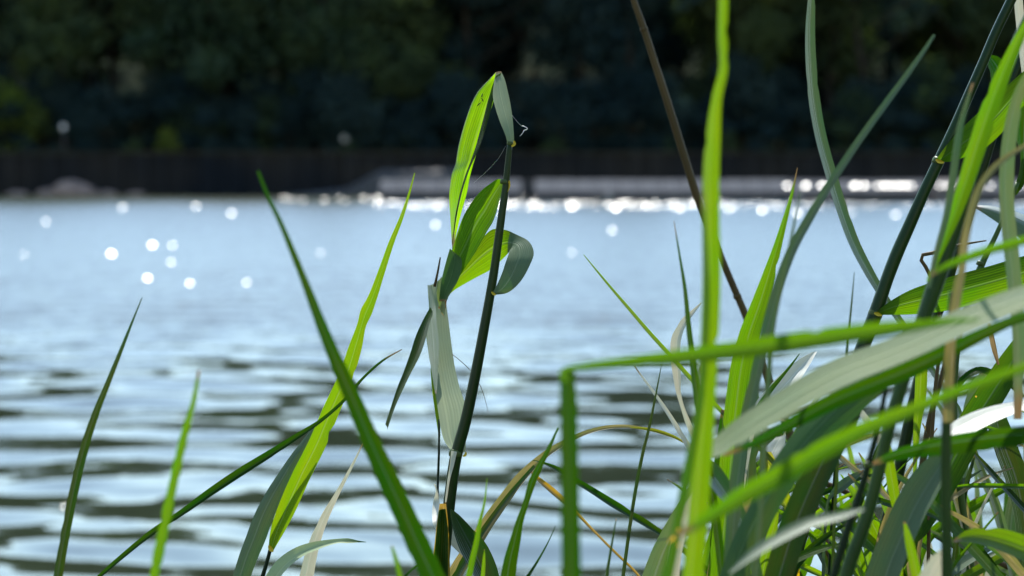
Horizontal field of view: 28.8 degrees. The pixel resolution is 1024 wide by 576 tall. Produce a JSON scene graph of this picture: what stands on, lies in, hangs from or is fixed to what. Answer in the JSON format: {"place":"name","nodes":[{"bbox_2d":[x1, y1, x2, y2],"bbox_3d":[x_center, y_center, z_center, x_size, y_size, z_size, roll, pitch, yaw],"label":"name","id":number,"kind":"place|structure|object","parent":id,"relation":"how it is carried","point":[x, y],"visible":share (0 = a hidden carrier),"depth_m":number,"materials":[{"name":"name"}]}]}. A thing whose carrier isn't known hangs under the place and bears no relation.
{"place":"outdoors","nodes":[
{"label":"outdoors","id":0,"kind":"place"},
{"bbox_2d":[4,12,998,155],"bbox_3d":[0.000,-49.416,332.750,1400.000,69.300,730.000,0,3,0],"label":"ground","id":1,"kind":"structure","parent":0,"point":[126,77],"depth_m":201.68,"materials":[{"name":"green plant"}]},
{"bbox_2d":[0,77,41,151],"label":"bush","id":2,"kind":"object","parent":1,"relation":"on","point":[12,136],"visible":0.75,"depth_m":157.89,"materials":[{"name":"green plant"}]},
{"bbox_2d":[0,78,57,155],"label":"bush","id":3,"kind":"object","parent":1,"relation":"on","point":[9,94],"visible":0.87,"depth_m":157.81,"materials":[{"name":"green plant"}]},
{"bbox_2d":[0,0,57,145],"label":"woodland tree","id":4,"kind":"object","parent":1,"relation":"on","point":[19,40],"visible":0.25,"depth_m":161.76,"materials":[{"name":"green plant"}]},
{"bbox_2d":[20,65,77,145],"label":"bush","id":5,"kind":"object","parent":1,"relation":"on","point":[34,86],"visible":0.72,"depth_m":159.43,"materials":[{"name":"green plant"}]},
{"bbox_2d":[0,0,101,143],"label":"woodland tree","id":6,"kind":"object","parent":1,"relation":"on","point":[79,79],"visible":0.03,"depth_m":169.15,"materials":[{"name":"green plant"}]},
{"bbox_2d":[0,0,112,145],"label":"woodland tree","id":7,"kind":"object","parent":1,"relation":"on","point":[73,41],"visible":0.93,"depth_m":158.69,"materials":[{"name":"green plant"}]},
{"bbox_2d":[42,79,91,146],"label":"bush","id":8,"kind":"object","parent":1,"relation":"on","point":[75,88],"visible":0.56,"depth_m":159.35,"materials":[{"name":"green plant"}]},
{"bbox_2d":[58,84,135,154],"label":"bush","id":9,"kind":"object","parent":1,"relation":"on","point":[96,102],"visible":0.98,"depth_m":157.29,"materials":[{"name":"green plant"}]},
{"bbox_2d":[54,298,141,575],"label":"reed shoot","id":10,"kind":"object","parent":1,"relation":"on","point":[71,503],"visible":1,"depth_m":1.41,"materials":[{"name":"green plant"}]},
{"bbox_2d":[74,0,130,130],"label":"woodland tree","id":11,"kind":"object","parent":1,"relation":"on","point":[98,60],"visible":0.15,"depth_m":176.77,"materials":[{"name":"green plant"}]},
{"bbox_2d":[77,0,143,148],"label":"woodland tree","id":12,"kind":"object","parent":1,"relation":"on","point":[112,61],"visible":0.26,"depth_m":166.31,"materials":[{"name":"green plant"}]},
{"bbox_2d":[101,87,168,150],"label":"bush","id":13,"kind":"object","parent":1,"relation":"on","point":[138,102],"visible":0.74,"depth_m":159.89,"materials":[{"name":"green plant"}]},
{"bbox_2d":[95,0,191,150],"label":"woodland tree","id":14,"kind":"object","parent":1,"relation":"on","point":[130,10],"visible":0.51,"depth_m":160.91,"materials":[{"name":"green plant"}]},
{"bbox_2d":[128,67,209,151],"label":"bush","id":15,"kind":"object","parent":1,"relation":"on","point":[157,87],"visible":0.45,"depth_m":159.75,"materials":[{"name":"green plant"}]},
{"bbox_2d":[150,370,199,575],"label":"reed shoot","id":16,"kind":"object","parent":1,"relation":"on","point":[161,537],"visible":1,"depth_m":1.08,"materials":[{"name":"green plant"}]},
{"bbox_2d":[142,67,219,151],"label":"bush","id":17,"kind":"object","parent":1,"relation":"on","point":[204,116],"visible":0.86,"depth_m":157.78,"materials":[{"name":"green plant"}]},
{"bbox_2d":[118,0,263,151],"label":"tree","id":18,"kind":"object","parent":1,"relation":"on","point":[145,45],"visible":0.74,"depth_m":158.75,"materials":[{"name":"green plant"}]},
{"bbox_2d":[134,0,305,151],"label":"woodland tree","id":19,"kind":"object","parent":1,"relation":"on","point":[262,53],"visible":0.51,"depth_m":160.37,"materials":[{"name":"green plant"}]},
{"bbox_2d":[97,349,401,575],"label":"reed shoot","id":20,"kind":"object","parent":1,"relation":"on","point":[230,478],"visible":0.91,"depth_m":1.56,"materials":[{"name":"green plant"}]},
{"bbox_2d":[233,428,313,575],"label":"reed shoot","id":21,"kind":"object","parent":1,"relation":"on","point":[257,533],"visible":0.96,"depth_m":1.64,"materials":[{"name":"green plant"}]},
{"bbox_2d":[266,538,363,575],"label":"reed shoot","id":22,"kind":"object","parent":1,"relation":"on","point":[282,564],"visible":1,"depth_m":1.60,"materials":[{"name":"green plant"}]},
{"bbox_2d":[285,57,349,151],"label":"bush","id":23,"kind":"object","parent":1,"relation":"on","point":[310,82],"visible":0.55,"depth_m":158.75,"materials":[{"name":"green plant"}]},
{"bbox_2d":[254,0,388,150],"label":"woodland tree","id":24,"kind":"object","parent":1,"relation":"on","point":[309,38],"visible":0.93,"depth_m":158.21,"materials":[{"name":"green plant"}]},
{"bbox_2d":[300,445,361,575],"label":"reed shoot","id":25,"kind":"object","parent":1,"relation":"on","point":[308,565],"visible":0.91,"depth_m":1.64,"materials":[{"name":"beige plant"}]},
{"bbox_2d":[261,173,414,575],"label":"reed shoot","id":26,"kind":"object","parent":1,"relation":"on","point":[301,475],"visible":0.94,"depth_m":1.62,"materials":[{"name":"green plant"}]},
{"bbox_2d":[307,70,393,154],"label":"bush","id":27,"kind":"object","parent":1,"relation":"on","point":[332,94],"visible":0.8,"depth_m":156.55,"materials":[{"name":"green plant"}]},
{"bbox_2d":[257,171,444,575],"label":"reed shoot","id":28,"kind":"object","parent":1,"relation":"on","point":[419,546],"visible":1,"depth_m":1.13,"materials":[{"name":"green plant"}]},
{"bbox_2d":[311,65,401,151],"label":"bush","id":29,"kind":"object","parent":1,"relation":"on","point":[388,101],"visible":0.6,"depth_m":157.30,"materials":[{"name":"green plant"}]},
{"bbox_2d":[282,0,437,148],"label":"tree","id":30,"kind":"object","parent":1,"relation":"on","point":[357,29],"visible":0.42,"depth_m":159.01,"materials":[{"name":"green plant"}]},
{"bbox_2d":[283,169,453,195],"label":"boat ramp","id":31,"kind":"object","parent":1,"relation":"on","point":[369,185],"visible":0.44,"depth_m":148.82,"materials":[{"name":"concrete"}]},
{"bbox_2d":[320,0,456,147],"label":"woodland tree","id":32,"kind":"object","parent":1,"relation":"on","point":[417,59],"visible":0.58,"depth_m":159.23,"materials":[{"name":"green plant"}]},
{"bbox_2d":[388,0,525,138],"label":"woodland tree","id":33,"kind":"object","parent":1,"relation":"on","point":[455,48],"visible":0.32,"depth_m":164.05,"materials":[{"name":"green plant"}]},
{"bbox_2d":[385,71,533,575],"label":"broken reed","id":34,"kind":"object","parent":1,"relation":"on","point":[475,252],"visible":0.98,"depth_m":1.61,"materials":[{"name":"green plant"}]},
{"bbox_2d":[422,68,498,155],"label":"bush","id":35,"kind":"object","parent":1,"relation":"on","point":[453,92],"visible":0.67,"depth_m":157.05,"materials":[{"name":"green plant"}]},
{"bbox_2d":[430,0,534,78],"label":"woodland tree","id":36,"kind":"object","parent":1,"relation":"on","point":[516,11],"visible":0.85,"depth_m":163.50,"materials":[{"name":"green plant"}]},
{"bbox_2d":[446,0,538,86],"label":"woodland tree","id":37,"kind":"object","parent":1,"relation":"on","point":[505,64],"visible":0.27,"depth_m":176.31,"materials":[{"name":"green plant"}]},
{"bbox_2d":[480,99,536,151],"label":"bush","id":38,"kind":"object","parent":1,"relation":"on","point":[498,132],"visible":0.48,"depth_m":157.22,"materials":[{"name":"green plant"}]},
{"bbox_2d":[0,152,1019,194],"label":"retaining wall","id":39,"kind":"structure","parent":1,"relation":"on","point":[193,173],"depth_m":154.41,"materials":[{"name":"metal"}]},
{"bbox_2d":[501,427,558,575],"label":"reed shoot","id":40,"kind":"object","parent":1,"relation":"on","point":[509,566],"visible":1,"depth_m":1.41,"materials":[{"name":"green plant"}]},
{"bbox_2d":[512,78,571,151],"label":"bush","id":41,"kind":"object","parent":1,"relation":"on","point":[536,95],"visible":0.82,"depth_m":158.47,"materials":[{"name":"green plant"}]},
{"bbox_2d":[450,425,682,575],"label":"reed shoot","id":42,"kind":"object","parent":1,"relation":"on","point":[459,566],"visible":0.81,"depth_m":1.64,"materials":[{"name":"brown plant"}]},
{"bbox_2d":[545,74,629,151],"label":"bush","id":43,"kind":"object","parent":1,"relation":"on","point":[584,94],"visible":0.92,"depth_m":156.92,"materials":[{"name":"green plant"}]},
{"bbox_2d":[520,0,657,148],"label":"woodland tree","id":44,"kind":"object","parent":1,"relation":"on","point":[555,45],"visible":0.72,"depth_m":162.23,"materials":[{"name":"green plant"}]},
{"bbox_2d":[532,460,707,573],"bbox_3d":[0.189,0.649,1.632,0.346,1.021,0.006,0,3,2],"label":"reed shoot","id":45,"kind":"object","parent":1,"relation":"on","point":[619,507],"visible":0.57,"depth_m":1.61,"materials":[{"name":"green plant"}]},
{"bbox_2d":[568,0,705,151],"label":"woodland tree","id":46,"kind":"object","parent":1,"relation":"on","point":[605,38],"visible":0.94,"depth_m":158.69,"materials":[{"name":"green plant"}]},
{"bbox_2d":[595,59,680,151],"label":"bush","id":47,"kind":"object","parent":1,"relation":"on","point":[638,83],"visible":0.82,"depth_m":157.59,"materials":[{"name":"green plant"}]},
{"bbox_2d":[574,3,708,145],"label":"woodland tree","id":48,"kind":"object","parent":1,"relation":"on","point":[664,57],"visible":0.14,"depth_m":171.45,"materials":[{"name":"green plant"}]},
{"bbox_2d":[621,366,661,575],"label":"reed shoot","id":49,"kind":"object","parent":1,"relation":"on","point":[634,500],"visible":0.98,"depth_m":1.60,"materials":[{"name":"green plant"}]},
{"bbox_2d":[630,72,697,145],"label":"bush","id":50,"kind":"object","parent":1,"relation":"on","point":[674,91],"visible":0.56,"depth_m":157.95,"materials":[{"name":"green plant"}]},
{"bbox_2d":[642,484,690,575],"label":"reed shoot","id":51,"kind":"object","parent":1,"relation":"on","point":[654,564],"visible":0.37,"depth_m":1.50,"materials":[{"name":"green plant"}]},
{"bbox_2d":[662,99,707,151],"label":"bush","id":52,"kind":"object","parent":1,"relation":"on","point":[692,143],"visible":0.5,"depth_m":159.02,"materials":[{"name":"green plant"}]},
{"bbox_2d":[661,192,709,575],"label":"reed shoot","id":53,"kind":"object","parent":1,"relation":"on","point":[671,555],"visible":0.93,"depth_m":1.01,"materials":[{"name":"green plant"}]},
{"bbox_2d":[670,303,701,432],"bbox_3d":[0.165,0.584,1.683,0.069,1.145,0.012,1,3,22],"label":"reed shoot","id":54,"kind":"object","parent":1,"relation":"on","point":[676,340],"visible":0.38,"depth_m":1.66,"materials":[{"name":"beige plant"}]},
{"bbox_2d":[674,222,723,575],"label":"reed shoot","id":55,"kind":"object","parent":1,"relation":"on","point":[718,536],"visible":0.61,"depth_m":1.35,"materials":[{"name":"green plant"}]},
{"bbox_2d":[682,0,727,575],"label":"reed shoot","id":56,"kind":"object","parent":1,"relation":"on","point":[694,554],"visible":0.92,"depth_m":1.02,"materials":[{"name":"green plant"}]},
{"bbox_2d":[686,92,736,151],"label":"bush","id":57,"kind":"object","parent":1,"relation":"on","point":[699,120],"visible":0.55,"depth_m":158.22,"materials":[{"name":"green plant"}]},
{"bbox_2d":[584,255,859,575],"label":"reed shoot","id":58,"kind":"object","parent":1,"relation":"on","point":[680,367],"visible":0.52,"depth_m":1.60,"materials":[{"name":"green plant"}]},
{"bbox_2d":[631,0,828,557],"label":"dry stalk","id":59,"kind":"object","parent":1,"relation":"on","point":[684,157],"visible":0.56,"depth_m":1.95,"materials":[{"name":"brown plant"}]},
{"bbox_2d":[662,0,804,131],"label":"woodland tree","id":60,"kind":"object","parent":1,"relation":"on","point":[700,93],"visible":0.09,"depth_m":165.18,"materials":[{"name":"green plant"}]},
{"bbox_2d":[673,0,796,146],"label":"woodland tree","id":61,"kind":"object","parent":1,"relation":"on","point":[747,36],"visible":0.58,"depth_m":161.01,"materials":[{"name":"green plant"}]},
{"bbox_2d":[711,461,762,575],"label":"reed shoot","id":62,"kind":"object","parent":1,"relation":"on","point":[720,486],"visible":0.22,"depth_m":1.35,"materials":[{"name":"green plant"}]},
{"bbox_2d":[707,47,788,145],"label":"bush","id":63,"kind":"object","parent":1,"relation":"on","point":[743,70],"visible":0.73,"depth_m":158.80,"materials":[{"name":"green plant"}]},
{"bbox_2d":[707,168,797,575],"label":"reed shoot","id":64,"kind":"object","parent":1,"relation":"on","point":[740,371],"visible":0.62,"depth_m":1.47,"materials":[{"name":"green plant"}]},
{"bbox_2d":[559,318,978,575],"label":"bent reed shoot","id":65,"kind":"object","parent":1,"relation":"on","point":[736,349],"visible":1,"depth_m":0.91,"materials":[{"name":"green plant"}]},
{"bbox_2d":[752,192,799,575],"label":"reed shoot","id":66,"kind":"object","parent":1,"relation":"on","point":[759,517],"visible":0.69,"depth_m":1.17,"materials":[{"name":"green plant"}]},
{"bbox_2d":[743,352,816,484],"bbox_3d":[0.203,0.606,1.608,0.096,1.110,0.021,-1,3,-21],"label":"reed shoot","id":67,"kind":"object","parent":1,"relation":"on","point":[793,371],"visible":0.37,"depth_m":1.59,"materials":[{"name":"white plant"}]},
{"bbox_2d":[758,0,832,150],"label":"woodland tree","id":68,"kind":"object","parent":1,"relation":"on","point":[794,63],"visible":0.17,"depth_m":168.69,"materials":[{"name":"green plant"}]},
{"bbox_2d":[729,508,863,573],"bbox_3d":[0.146,0.130,1.020,0.069,0.034,0.007,0,3,0],"label":"reed shoot","id":69,"kind":"object","parent":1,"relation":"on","point":[783,534],"visible":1,"depth_m":1.02,"materials":[{"name":"beige plant"}]},
{"bbox_2d":[784,95,814,146],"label":"bush","id":70,"kind":"object","parent":1,"relation":"on","point":[799,123],"visible":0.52,"depth_m":159.81,"materials":[{"name":"green plant"}]},
{"bbox_2d":[764,413,860,575],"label":"reed shoot","id":71,"kind":"object","parent":1,"relation":"on","point":[810,486],"visible":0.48,"depth_m":1.35,"materials":[{"name":"green plant"}]},
{"bbox_2d":[746,0,887,144],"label":"woodland tree","id":72,"kind":"object","parent":1,"relation":"on","point":[836,65],"visible":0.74,"depth_m":162.11,"materials":[{"name":"green plant"}]},
{"bbox_2d":[724,34,934,561],"bbox_3d":[0.197,0.506,1.319,0.154,1.342,0.019,-1,3,-13],"label":"reed shoot","id":73,"kind":"object","parent":1,"relation":"on","point":[737,474],"visible":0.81,"depth_m":1.29,"materials":[{"name":"green plant"}]},
{"bbox_2d":[720,343,944,575],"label":"reed shoot","id":74,"kind":"object","parent":1,"relation":"on","point":[804,437],"visible":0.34,"depth_m":1.27,"materials":[{"name":"green plant"}]},
{"bbox_2d":[790,2,899,138],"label":"woodland tree","id":75,"kind":"object","parent":1,"relation":"on","point":[822,90],"visible":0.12,"depth_m":168.02,"materials":[{"name":"green plant"}]},
{"bbox_2d":[675,363,1023,537],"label":"reed shoot","id":76,"kind":"object","parent":1,"relation":"on","point":[791,468],"visible":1,"depth_m":0.90,"materials":[{"name":"green plant"}]},
{"bbox_2d":[822,88,887,154],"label":"bush","id":77,"kind":"object","parent":1,"relation":"on","point":[844,130],"visible":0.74,"depth_m":157.78,"materials":[{"name":"green plant"}]},
{"bbox_2d":[712,285,1023,457],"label":"reed shoot","id":78,"kind":"object","parent":1,"relation":"on","point":[816,384],"visible":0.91,"depth_m":1.08,"materials":[{"name":"green plant"}]},
{"bbox_2d":[723,313,1023,455],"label":"reed shoot","id":79,"kind":"object","parent":1,"relation":"on","point":[897,374],"visible":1,"depth_m":1.13,"materials":[{"name":"green plant"}]},
{"bbox_2d":[834,86,913,154],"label":"bush","id":80,"kind":"object","parent":1,"relation":"on","point":[889,117],"visible":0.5,"depth_m":158.25,"materials":[{"name":"green plant"}]},
{"bbox_2d":[828,0,938,84],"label":"woodland tree","id":81,"kind":"object","parent":1,"relation":"on","point":[916,6],"visible":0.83,"depth_m":160.79,"materials":[{"name":"green plant"}]},
{"bbox_2d":[865,71,944,151],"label":"bush","id":82,"kind":"object","parent":1,"relation":"on","point":[914,122],"visible":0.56,"depth_m":158.13,"materials":[{"name":"green plant"}]},
{"bbox_2d":[794,0,1023,575],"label":"reed","id":83,"kind":"object","parent":1,"relation":"on","point":[983,283],"visible":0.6,"depth_m":1.59,"materials":[{"name":"green plant"}]},
{"bbox_2d":[865,454,952,575],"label":"reed shoot","id":84,"kind":"object","parent":1,"relation":"on","point":[916,496],"visible":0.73,"depth_m":1.35,"materials":[{"name":"green plant"}]},
{"bbox_2d":[805,0,1015,575],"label":"reed shoot","id":85,"kind":"object","parent":1,"relation":"on","point":[838,198],"visible":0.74,"depth_m":1.68,"materials":[{"name":"green plant"}]},
{"bbox_2d":[876,53,973,151],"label":"bush","id":86,"kind":"object","parent":1,"relation":"on","point":[925,97],"visible":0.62,"depth_m":158.32,"materials":[{"name":"green plant"}]},
{"bbox_2d":[830,388,1023,575],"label":"reed","id":87,"kind":"object","parent":1,"relation":"on","point":[977,440],"visible":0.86,"depth_m":1.17,"materials":[{"name":"green plant"}]},
{"bbox_2d":[886,3,974,125],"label":"woodland tree","id":88,"kind":"object","parent":1,"relation":"on","point":[933,46],"visible":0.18,"depth_m":173.44,"materials":[{"name":"green plant"}]},
{"bbox_2d":[839,16,1023,575],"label":"reed","id":89,"kind":"object","parent":1,"relation":"on","point":[957,203],"visible":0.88,"depth_m":1.24,"materials":[{"name":"green plant"}]},
{"bbox_2d":[863,341,1012,575],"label":"reed shoot","id":90,"kind":"object","parent":1,"relation":"on","point":[991,395],"visible":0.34,"depth_m":1.60,"materials":[{"name":"green plant"}]},
{"bbox_2d":[941,291,952,575],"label":"reed","id":91,"kind":"object","parent":1,"relation":"on","point":[946,529],"visible":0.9,"depth_m":1.12,"materials":[{"name":"green plant"}]},
{"bbox_2d":[943,144,1023,422],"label":"reed shoot","id":92,"kind":"object","parent":91,"relation":"attached to","point":[951,344],"visible":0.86,"depth_m":1.11,"materials":[{"name":"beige plant"}]},
{"bbox_2d":[877,54,1021,535],"bbox_3d":[0.360,0.451,1.740,0.219,1.404,0.015,-1,3,-12],"label":"reed","id":93,"kind":"object","parent":1,"relation":"on","point":[906,435],"visible":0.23,"depth_m":1.72,"materials":[{"name":"green plant"}]},
{"bbox_2d":[896,473,1003,575],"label":"reed shoot","id":94,"kind":"object","parent":1,"relation":"on","point":[983,559],"visible":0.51,"depth_m":1.49,"materials":[{"name":"green plant"}]},
{"bbox_2d":[894,0,1015,125],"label":"woodland tree","id":95,"kind":"object","parent":1,"relation":"on","point":[961,8],"visible":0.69,"depth_m":162.24,"materials":[{"name":"green plant"}]},
{"bbox_2d":[896,0,1016,111],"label":"woodland tree","id":96,"kind":"object","parent":1,"relation":"on","point":[971,56],"visible":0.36,"depth_m":164.31,"materials":[{"name":"green plant"}]},
{"bbox_2d":[935,63,990,130],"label":"bush","id":97,"kind":"object","parent":1,"relation":"on","point":[961,81],"visible":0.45,"depth_m":158.38,"materials":[{"name":"green plant"}]},
{"bbox_2d":[929,236,1023,276],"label":"reed shoot","id":98,"kind":"object","parent":1,"relation":"on","point":[993,248],"visible":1,"depth_m":1.02,"materials":[{"name":"green plant"}]},
{"bbox_2d":[951,400,1023,434],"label":"reed shoot","id":99,"kind":"object","parent":1,"relation":"on","point":[977,420],"visible":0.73,"depth_m":1.35,"materials":[{"name":"white plant"}]},
{"bbox_2d":[953,528,1023,559],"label":"reed shoot","id":100,"kind":"object","parent":1,"relation":"on","point":[1009,542],"visible":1,"depth_m":1.29,"materials":[{"name":"green plant"}]},
{"bbox_2d":[953,106,1023,569],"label":"reed shoot","id":101,"kind":"object","parent":1,"relation":"on","point":[1018,186],"visible":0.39,"depth_m":1.66,"materials":[{"name":"green plant"}]},
{"bbox_2d":[989,417,1023,566],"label":"reed shoot","id":102,"kind":"object","parent":1,"relation":"on","point":[1009,457],"visible":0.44,"depth_m":1.66,"materials":[{"name":"green plant"}]},
{"bbox_2d":[999,74,1023,418],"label":"reed shoot","id":103,"kind":"object","parent":1,"relation":"on","point":[1007,208],"visible":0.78,"depth_m":1.26,"materials":[{"name":"green plant"}]},
{"bbox_2d":[0,184,1023,575],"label":"water","id":104,"kind":"structure","parent":0,"point":[214,284],"depth_m":16.69,"materials":[{"name":"blue liquid"}]},
{"bbox_2d":[49,179,98,195],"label":"boulder","id":105,"kind":"object","parent":104,"relation":"in","point":[71,187],"visible":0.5,"depth_m":146.93,"materials":[{"name":"stone"}]},
{"bbox_2d":[380,180,1023,202],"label":"stone weir","id":106,"kind":"object","parent":104,"relation":"in","point":[633,191],"visible":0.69,"depth_m":115.87,"materials":[{"name":"grey stone"}]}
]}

